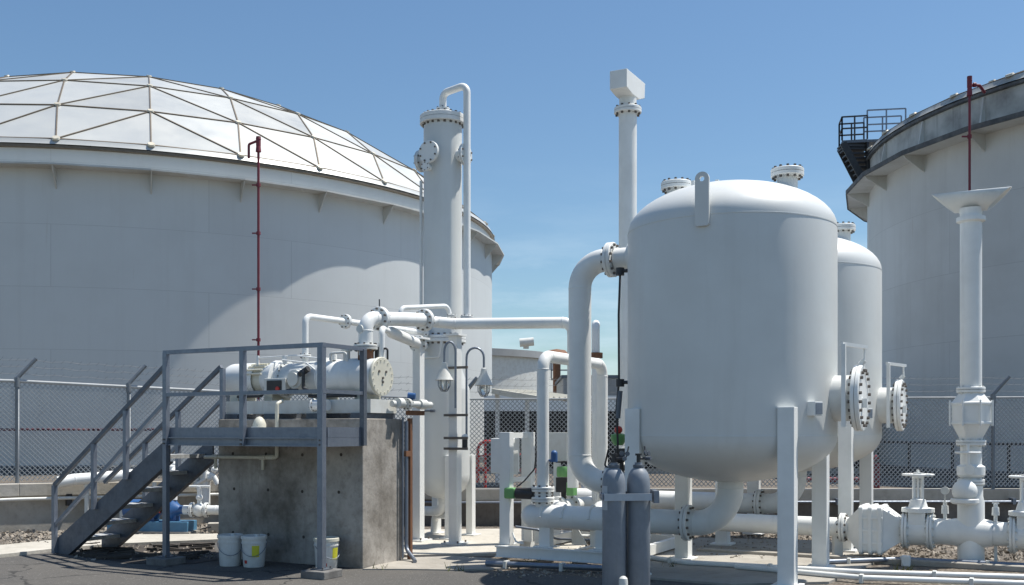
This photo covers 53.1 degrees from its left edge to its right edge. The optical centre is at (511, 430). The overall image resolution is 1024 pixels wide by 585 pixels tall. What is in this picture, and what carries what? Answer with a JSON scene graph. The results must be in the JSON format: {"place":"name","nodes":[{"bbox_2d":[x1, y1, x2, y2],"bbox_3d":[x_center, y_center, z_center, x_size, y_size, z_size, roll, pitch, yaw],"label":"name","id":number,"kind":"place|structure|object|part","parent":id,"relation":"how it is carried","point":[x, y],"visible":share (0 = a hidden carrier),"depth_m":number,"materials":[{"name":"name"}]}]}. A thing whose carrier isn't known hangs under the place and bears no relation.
{"place":"outdoors","nodes":[
{"label":"outdoors","id":0,"kind":"place"},
{"bbox_2d":[0,534,217,557],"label":"concrete path","id":1,"kind":"structure","parent":0,"point":[18,549],"depth_m":14.94,"materials":[{"name":"beige concrete"}]},
{"bbox_2d":[0,542,711,584],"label":"asphalt road","id":2,"kind":"structure","parent":0,"point":[48,568],"depth_m":11.84,"materials":[{"name":"grey asphalt"}]},
{"bbox_2d":[94,542,217,563],"bbox_3d":[-4.996,1.668,13.907,1.863,0.001,2.647,0,0,-18],"label":"soil patch","id":3,"kind":"object","parent":2,"relation":"on","point":[141,548],"visible":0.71,"depth_m":13.47,"materials":[{"name":"brown soil"}]},
{"bbox_2d":[73,542,214,558],"bbox_3d":[-5.176,1.638,14.064,2.190,0.083,1.686,0,0,0],"label":"rubble","id":4,"kind":"object","parent":3,"relation":"on","point":[104,553],"visible":0.77,"depth_m":13.78,"materials":[{"name":"stone"}]},
{"bbox_2d":[51,342,366,570],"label":"access platform","id":5,"kind":"structure","parent":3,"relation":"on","point":[105,509],"depth_m":12.97,"materials":[{"name":"metal"}]},
{"bbox_2d":[253,416,265,426],"bbox_3d":[-3.190,-0.050,12.928,0.168,0.260,0.174,0,0,28],"label":"air filter","id":6,"kind":"object","parent":5,"relation":"on","point":[259,421],"visible":0.51,"depth_m":12.87,"materials":[{"name":"beige paint"}]},
{"bbox_2d":[146,556,185,565],"bbox_3d":[-4.340,1.633,12.852,0.340,0.095,0.340,0,0,28],"label":"concrete footing","id":7,"kind":"object","parent":2,"relation":"on","point":[170,561],"visible":0.91,"depth_m":12.73,"materials":[{"name":"grey concrete"}]},
{"bbox_2d":[217,533,242,566],"bbox_3d":[-3.499,1.474,12.718,0.319,0.401,0.320,0,0,0],"label":"bucket","id":8,"kind":"object","parent":2,"relation":"on","point":[229,545],"visible":0.87,"depth_m":12.60,"materials":[{"name":"white plastic"}]},
{"bbox_2d":[241,534,266,567],"bbox_3d":[-3.179,1.474,12.618,0.318,0.401,0.320,0,0,0],"label":"bucket","id":9,"kind":"object","parent":2,"relation":"on","point":[253,548],"visible":1,"depth_m":12.50,"materials":[{"name":"white plastic"}]},
{"bbox_2d":[219,418,402,568],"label":"concrete plinth","id":10,"kind":"structure","parent":2,"relation":"on","point":[275,501],"depth_m":12.87,"materials":[{"name":"concrete"}]},
{"bbox_2d":[226,325,396,418],"bbox_3d":[-2.799,-0.741,13.383,2.622,1.177,0.775,0,0,28],"label":"compressor","id":11,"kind":"object","parent":10,"relation":"on","point":[284,373],"visible":0.86,"depth_m":13.07,"materials":[{"name":"white paint"}]},
{"bbox_2d":[203,399,283,469],"bbox_3d":[-3.512,0.049,13.258,1.261,0.901,0.148,0,0,24],"label":"drain pipe","id":12,"kind":"object","parent":11,"relation":"attached to","point":[262,458],"visible":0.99,"depth_m":13.07,"materials":[{"name":"white metal"}]},
{"bbox_2d":[300,314,429,361],"bbox_3d":[-2.004,-1.235,14.562,0.213,0.730,2.848,0,0,30],"label":"discharge pipe","id":13,"kind":"object","parent":11,"relation":"attached to","point":[345,321],"visible":0.73,"depth_m":13.79,"materials":[{"name":"white metal"}]},
{"bbox_2d":[353,299,578,487],"bbox_3d":[-0.721,-0.457,13.889,3.115,2.470,1.158,0,0,-23],"label":"vapour pipe","id":14,"kind":"object","parent":11,"relation":"attached to","point":[376,318],"visible":0.84,"depth_m":13.96,"materials":[{"name":"white metal"}]},
{"bbox_2d":[402,417,416,562],"bbox_3d":[-1.307,0.748,13.014,0.132,1.836,0.392,0,0,-23],"label":"cable conduit","id":15,"kind":"object","parent":10,"relation":"attached to","point":[406,453],"visible":1,"depth_m":13.12,"materials":[{"name":"metal"}]},
{"bbox_2d":[301,568,341,579],"bbox_3d":[-2.173,1.633,11.688,0.340,0.095,0.340,0,0,28],"label":"concrete footing","id":16,"kind":"object","parent":2,"relation":"on","point":[322,575],"visible":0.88,"depth_m":11.56,"materials":[{"name":"grey concrete"}]},
{"bbox_2d":[313,536,339,567],"bbox_3d":[-2.238,1.481,12.358,0.320,0.386,0.320,0,0,0],"label":"bucket","id":17,"kind":"object","parent":2,"relation":"on","point":[332,546],"visible":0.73,"depth_m":12.26,"materials":[{"name":"white plastic"}]},
{"bbox_2d":[602,446,629,584],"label":"gas cylinder","id":18,"kind":"object","parent":2,"relation":"on","point":[613,541],"visible":1,"depth_m":10.15,"materials":[{"name":"grey paint"}]},
{"bbox_2d":[619,576,627,584],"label":"capped stub","id":19,"kind":"object","parent":2,"relation":"on","point":[623,580],"visible":1,"depth_m":9.99,"materials":[{"name":"white paint"}]},
{"bbox_2d":[599,489,658,576],"bbox_3d":[1.177,1.140,10.317,0.576,1.080,0.416,0,0,0],"label":"cylinder rack","id":20,"kind":"object","parent":2,"relation":"on","point":[652,496],"visible":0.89,"depth_m":10.16,"materials":[{"name":"grey metal"}]},
{"bbox_2d":[627,446,651,584],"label":"gas cylinder","id":21,"kind":"object","parent":2,"relation":"on","point":[638,538],"visible":1,"depth_m":10.22,"materials":[{"name":"grey paint"}]},
{"bbox_2d":[362,556,507,570],"bbox_3d":[-0.925,1.670,12.902,1.745,0.020,1.333,0,0,0],"label":"concrete apron","id":22,"kind":"object","parent":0,"point":[452,562],"visible":0.87,"depth_m":12.70,"materials":[{"name":"beige concrete"}]},
{"bbox_2d":[390,392,432,559],"bbox_3d":[-1.282,0.584,13.188,0.181,2.152,0.760,0,0,30],"label":"end valve pipe","id":23,"kind":"object","parent":22,"relation":"on","point":[407,404],"visible":1,"depth_m":13.20,"materials":[{"name":"brown metal"}]},
{"bbox_2d":[0,463,1023,584],"bbox_3d":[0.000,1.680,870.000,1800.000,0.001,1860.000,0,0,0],"label":"ground","id":24,"kind":"structure","parent":0,"point":[837,582],"depth_m":14.48,"materials":[{"name":"grey gravel"}]},
{"bbox_2d":[0,428,153,430],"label":"fire main pipe","id":25,"kind":"object","parent":24,"relation":"on","point":[58,429],"visible":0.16,"depth_m":38.49,"materials":[{"name":"white metal"}]},
{"bbox_2d":[0,480,218,532],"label":"retaining wall","id":26,"kind":"structure","parent":24,"relation":"on","point":[24,515],"depth_m":17.05,"materials":[{"name":"concrete"}]},
{"bbox_2d":[0,493,218,505],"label":"wall pipe","id":27,"kind":"object","parent":26,"relation":"attached to","point":[68,498],"depth_m":17.14,"materials":[{"name":"metal"}]},
{"bbox_2d":[0,357,229,482],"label":"chain link fence","id":28,"kind":"object","parent":26,"relation":"on","point":[16,381],"visible":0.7,"depth_m":17.45,"materials":[{"name":"metal"}]},
{"bbox_2d":[56,461,218,517],"bbox_3d":[-6.476,1.114,17.787,2.701,1.132,0.517,0,0,-32],"label":"overwall pipe","id":29,"kind":"object","parent":24,"relation":"on","point":[206,477],"visible":0.45,"depth_m":17.40,"materials":[{"name":"white metal"}]},
{"bbox_2d":[99,499,200,533],"bbox_3d":[-5.869,1.395,16.575,1.500,0.570,0.573,0,0,6],"label":"pump","id":30,"kind":"object","parent":24,"relation":"on","point":[153,525],"visible":0.23,"depth_m":16.44,"materials":[{"name":"metal"}]},
{"bbox_2d":[170,465,218,516],"bbox_3d":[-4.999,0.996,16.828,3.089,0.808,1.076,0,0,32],"label":"valve","id":31,"kind":"object","parent":30,"relation":"attached to","point":[198,509],"visible":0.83,"depth_m":16.48,"materials":[{"name":"white paint"}]},
{"bbox_2d":[197,522,218,532],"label":"wall kick block","id":32,"kind":"structure","parent":24,"relation":"on","point":[211,526],"depth_m":16.81,"materials":[{"name":"concrete"}]},
{"bbox_2d":[0,71,503,474],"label":"storage tank","id":33,"kind":"object","parent":24,"relation":"on","point":[128,218],"visible":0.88,"depth_m":41.05,"materials":[{"name":"metal"}]},
{"bbox_2d":[247,136,260,400],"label":"fire riser pipe","id":34,"kind":"object","parent":33,"relation":"attached to","point":[257,141],"visible":0.93,"depth_m":40.31,"materials":[{"name":"red metal"}]},
{"bbox_2d":[404,528,584,556],"bbox_3d":[-0.301,1.663,15.460,3.080,0.034,3.782,0,0,0],"label":"tower pad","id":35,"kind":"object","parent":24,"relation":"on","point":[485,542],"visible":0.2,"depth_m":14.68,"materials":[{"name":"concrete"}]},
{"bbox_2d":[413,337,431,541],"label":"support column","id":36,"kind":"structure","parent":35,"relation":"on","point":[418,452],"depth_m":15.25,"materials":[{"name":"white metal"}]},
{"bbox_2d":[379,326,428,357],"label":"return pipe","id":37,"kind":"object","parent":36,"relation":"on","point":[411,341],"visible":0.94,"depth_m":13.77,"materials":[{"name":"white metal"}]},
{"bbox_2d":[398,304,456,317],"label":"bypass pipe","id":38,"kind":"object","parent":37,"relation":"on","point":[446,307],"visible":0.9,"depth_m":14.65,"materials":[{"name":"white metal"}]},
{"bbox_2d":[414,83,480,539],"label":"absorber tower","id":39,"kind":"structure","parent":35,"relation":"on","point":[443,155],"depth_m":15.72,"materials":[{"name":"metal"}]},
{"bbox_2d":[441,333,468,545],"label":"support column","id":40,"kind":"structure","parent":35,"relation":"on","point":[455,438],"depth_m":14.80,"materials":[{"name":"white metal"}]},
{"bbox_2d":[435,341,456,407],"bbox_3d":[-0.963,-0.798,14.550,0.268,0.956,0.268,0,0,-45],"label":"gooseneck lamp","id":41,"kind":"object","parent":40,"relation":"attached to","point":[444,377],"visible":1,"depth_m":14.54,"materials":[{"name":"white metal"}]},
{"bbox_2d":[462,434,467,447],"bbox_3d":[-0.678,0.150,14.720,0.100,0.210,0.100,0,0,0],"label":"junction box","id":42,"kind":"object","parent":40,"relation":"attached to","point":[464,443],"visible":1,"depth_m":14.69,"materials":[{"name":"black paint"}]},
{"bbox_2d":[465,347,492,434],"bbox_3d":[-0.450,-0.517,14.774,0.370,1.385,0.270,0,0,28],"label":"gooseneck lamp","id":43,"kind":"object","parent":42,"relation":"attached to","point":[483,382],"visible":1,"depth_m":14.73,"materials":[{"name":"white metal"}]},
{"bbox_2d":[549,432,566,533],"bbox_3d":[0.661,0.838,14.973,0.300,1.625,0.172,0,0,8],"label":"panel cabinet","id":44,"kind":"object","parent":35,"relation":"on","point":[558,442],"visible":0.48,"depth_m":14.89,"materials":[{"name":"grey metal"}]},
{"bbox_3d":[0.650,0.233,14.894,0.300,0.415,0.012,0,0,8],"label":"cabinet door","id":45,"kind":"part","parent":44,"relation":"part of","materials":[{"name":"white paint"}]},
{"bbox_2d":[495,524,674,563],"bbox_3d":[1.111,1.397,13.897,1.760,0.475,2.370,0,0,28],"label":"skid frame","id":46,"kind":"object","parent":35,"relation":"on","point":[659,543],"visible":0.36,"depth_m":13.17,"materials":[{"name":"white paint"}]},
{"bbox_2d":[491,432,534,544],"bbox_3d":[0.010,0.755,13.707,0.295,1.470,0.740,0,0,28],"label":"instrument stand","id":47,"kind":"object","parent":46,"relation":"on","point":[505,455],"visible":0.89,"depth_m":13.41,"materials":[{"name":"white paint"}]},
{"bbox_2d":[512,447,624,544],"bbox_3d":[1.051,0.825,13.560,1.736,1.294,1.393,0,0,25],"label":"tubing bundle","id":48,"kind":"object","parent":46,"relation":"on","point":[585,536],"visible":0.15,"depth_m":13.45,"materials":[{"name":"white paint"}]},
{"bbox_2d":[94,544,914,570],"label":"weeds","id":49,"kind":"object","parent":24,"relation":"on","point":[662,563],"visible":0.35,"depth_m":12.29,"materials":[{"name":"green plant"}]},
{"bbox_2d":[475,440,535,487],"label":"hydrant pipes","id":50,"kind":"object","parent":24,"relation":"on","point":[485,463],"visible":0.34,"depth_m":23.97,"materials":[{"name":"red metal"}]},
{"bbox_2d":[0,523,1023,577],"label":"gravel stones","id":51,"kind":"object","parent":24,"relation":"on","point":[18,536],"visible":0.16,"depth_m":14.53,"materials":[{"name":"grey gravel"}]},
{"bbox_2d":[492,337,552,395],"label":"storage tank","id":52,"kind":"object","parent":24,"relation":"on","point":[514,364],"visible":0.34,"depth_m":81.74,"materials":[{"name":"white metal"}]},
{"bbox_2d":[492,389,584,487],"bbox_3d":[0.661,0.160,29.300,1.416,3.041,8.560,0,0,-9],"label":"canopy","id":53,"kind":"object","parent":24,"relation":"on","point":[517,393],"visible":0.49,"depth_m":30.43,"materials":[{"name":"white metal"}]},
{"bbox_2d":[549,349,566,392],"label":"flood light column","id":54,"kind":"structure","parent":24,"relation":"on","point":[556,370],"depth_m":59.80,"materials":[{"name":"metal"}]},
{"bbox_2d":[485,560,650,572],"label":"ground pipe","id":55,"kind":"object","parent":24,"relation":"on","point":[561,567],"visible":0.62,"depth_m":12.26,"materials":[{"name":"white metal"}]},
{"bbox_2d":[555,375,617,395],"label":"siding building","id":56,"kind":"structure","parent":24,"relation":"on","point":[561,380],"depth_m":52.00,"materials":[{"name":"metal"}]},
{"bbox_2d":[610,68,644,447],"bbox_3d":[1.742,-1.815,15.400,0.410,6.990,0.760,0,0,28],"label":"vent stack","id":57,"kind":"object","parent":24,"relation":"on","point":[627,87],"visible":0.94,"depth_m":15.28,"materials":[{"name":"white paint"}]},
{"bbox_2d":[424,488,1019,525],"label":"retaining wall","id":58,"kind":"structure","parent":24,"relation":"on","point":[487,514],"depth_m":18.39,"materials":[{"name":"concrete"}]},
{"bbox_2d":[256,375,477,420],"bbox_3d":[-2.904,-0.040,18.576,4.722,2.160,0.126,0,0,11],"label":"chain link fence","id":59,"kind":"object","parent":58,"relation":"on","point":[473,382],"visible":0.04,"depth_m":18.43,"materials":[{"name":"metal"}]},
{"bbox_2d":[424,498,1019,504],"bbox_3d":[3.498,1.265,18.335,17.005,0.110,0.813,0,0,0],"label":"wall pipe","id":60,"kind":"object","parent":58,"relation":"attached to","point":[1010,501],"depth_m":18.25,"materials":[{"name":"white metal"}]},
{"bbox_2d":[468,376,1023,488],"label":"chain link fence","id":61,"kind":"object","parent":58,"relation":"on","point":[993,438],"visible":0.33,"depth_m":18.59,"materials":[{"name":"metal"}]},
{"bbox_2d":[650,538,878,584],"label":"vessel pad","id":62,"kind":"object","parent":24,"relation":"on","point":[712,575],"visible":0.41,"depth_m":12.44,"materials":[{"name":"concrete"}]},
{"bbox_2d":[600,163,870,584],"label":"pressure vessel","id":63,"kind":"object","parent":62,"relation":"on","point":[733,376],"visible":0.99,"depth_m":10.98,"materials":[{"name":"paint"}]},
{"bbox_2d":[568,249,650,508],"bbox_3d":[1.208,-0.593,12.719,1.090,3.346,0.430,0,0,28],"label":"inlet pipe","id":64,"kind":"object","parent":63,"relation":"attached to","point":[586,471],"visible":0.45,"depth_m":12.77,"materials":[{"name":"white metal"}]},
{"bbox_2d":[615,267,627,462],"bbox_3d":[1.344,-0.630,12.315,0.234,2.661,0.098,0,0,18],"label":"sensor cable","id":65,"kind":"object","parent":63,"relation":"attached to","point":[620,271],"visible":0.86,"depth_m":12.32,"materials":[{"name":"black paint"}]},
{"bbox_2d":[521,482,743,550],"bbox_3d":[1.414,1.025,12.609,2.903,0.930,0.430,0,0,28],"label":"outlet header","id":66,"kind":"object","parent":63,"relation":"attached to","point":[687,522],"visible":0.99,"depth_m":12.28,"materials":[{"name":"white paint"}]},
{"bbox_2d":[504,350,607,506],"bbox_3d":[0.847,0.044,13.920,0.679,2.172,2.217,0,0,40],"label":"riser loop","id":67,"kind":"object","parent":66,"relation":"attached to","point":[540,494],"visible":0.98,"depth_m":13.12,"materials":[{"name":"white paint"}]},
{"bbox_2d":[551,461,601,506],"bbox_3d":[1.135,0.835,14.545,1.263,0.790,3.340,0,0,0],"label":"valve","id":68,"kind":"object","parent":66,"relation":"attached to","point":[568,496],"visible":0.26,"depth_m":14.61,"materials":[{"name":"white paint"}]},
{"bbox_2d":[591,320,602,504],"bbox_3d":[1.261,-0.257,15.601,0.214,2.873,0.611,0,0,0],"label":"vent riser","id":69,"kind":"object","parent":68,"relation":"attached to","point":[596,353],"visible":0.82,"depth_m":15.35,"materials":[{"name":"white paint"}]},
{"bbox_2d":[710,221,907,552],"bbox_3d":[4.211,-0.679,15.205,3.120,4.659,2.472,0,0,28],"label":"pressure vessel","id":70,"kind":"object","parent":62,"relation":"on","point":[859,294],"visible":0.31,"depth_m":14.25,"materials":[{"name":"white paint"}]},
{"bbox_2d":[576,471,806,534],"bbox_3d":[2.663,1.110,16.028,3.833,1.100,0.430,0,0,28],"label":"outlet header","id":71,"kind":"object","parent":70,"relation":"attached to","point":[758,501],"visible":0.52,"depth_m":15.46,"materials":[{"name":"white paint"}]},
{"bbox_2d":[650,555,1023,579],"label":"ground pipe","id":72,"kind":"object","parent":62,"relation":"on","point":[934,573],"visible":0.82,"depth_m":11.68,"materials":[{"name":"white metal"}]},
{"bbox_2d":[807,455,879,487],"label":"hydrant pipes","id":73,"kind":"object","parent":24,"relation":"on","point":[876,479],"visible":0.2,"depth_m":22.26,"materials":[{"name":"metal"}]},
{"bbox_2d":[697,548,1023,571],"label":"kerb strip","id":74,"kind":"object","parent":24,"relation":"on","point":[970,565],"visible":0.75,"depth_m":12.65,"materials":[{"name":"concrete"}]},
{"bbox_2d":[901,555,910,566],"bbox_3d":[4.888,1.615,12.700,0.100,0.130,0.100,0,0,28],"label":"pull box","id":75,"kind":"object","parent":74,"relation":"on","point":[905,560],"visible":1,"depth_m":12.66,"materials":[{"name":"white paint"}]},
{"bbox_2d":[719,470,1023,560],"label":"vent line","id":76,"kind":"object","parent":24,"relation":"on","point":[876,528],"visible":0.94,"depth_m":13.05,"materials":[{"name":"white paint"}]},
{"bbox_2d":[734,564,1023,584],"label":"ground pipe","id":77,"kind":"object","parent":24,"relation":"on","point":[861,578],"visible":0.94,"depth_m":11.18,"materials":[{"name":"white metal"}]},
{"bbox_2d":[811,556,1023,564],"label":"ground pipe","id":78,"kind":"object","parent":24,"relation":"on","point":[856,560],"visible":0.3,"depth_m":12.69,"materials":[{"name":"white metal"}]},
{"bbox_2d":[837,70,1023,481],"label":"storage tank","id":79,"kind":"object","parent":24,"relation":"on","point":[900,172],"visible":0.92,"depth_m":36.41,"materials":[{"name":"metal"}]},
{"bbox_2d":[962,76,985,190],"bbox_3d":[15.353,-5.000,33.847,1.122,13.319,0.304,0,0,-28],"label":"fire riser pipe","id":80,"kind":"object","parent":79,"relation":"attached to","point":[970,84],"visible":0.52,"depth_m":33.66,"materials":[{"name":"red metal"}]},
{"bbox_2d":[877,441,1023,482],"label":"ring pipe","id":81,"kind":"object","parent":24,"relation":"on","point":[1009,455],"visible":0.35,"depth_m":34.83,"materials":[{"name":"metal"}]},
{"bbox_2d":[931,186,1011,560],"bbox_3d":[5.750,-0.663,12.810,0.842,4.687,0.635,0,0,0],"label":"vent stack","id":82,"kind":"object","parent":24,"relation":"on","point":[972,412],"visible":0.98,"depth_m":12.71,"materials":[{"name":"white paint"}]},
{"bbox_2d":[0,0,1023,374],"label":"sky","id":83,"kind":"structure","parent":0,"point":[735,89],"materials":[{"name":"blue"}]},
{"bbox_2d":[551,363,566,378],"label":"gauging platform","id":84,"kind":"structure","parent":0,"point":[560,370],"depth_m":75.45,"materials":[{"name":"white metal"}]},
{"bbox_2d":[482,396,882,473],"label":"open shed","id":85,"kind":"structure","parent":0,"point":[535,426],"depth_m":45.80,"materials":[{"name":"metal"}]}
]}

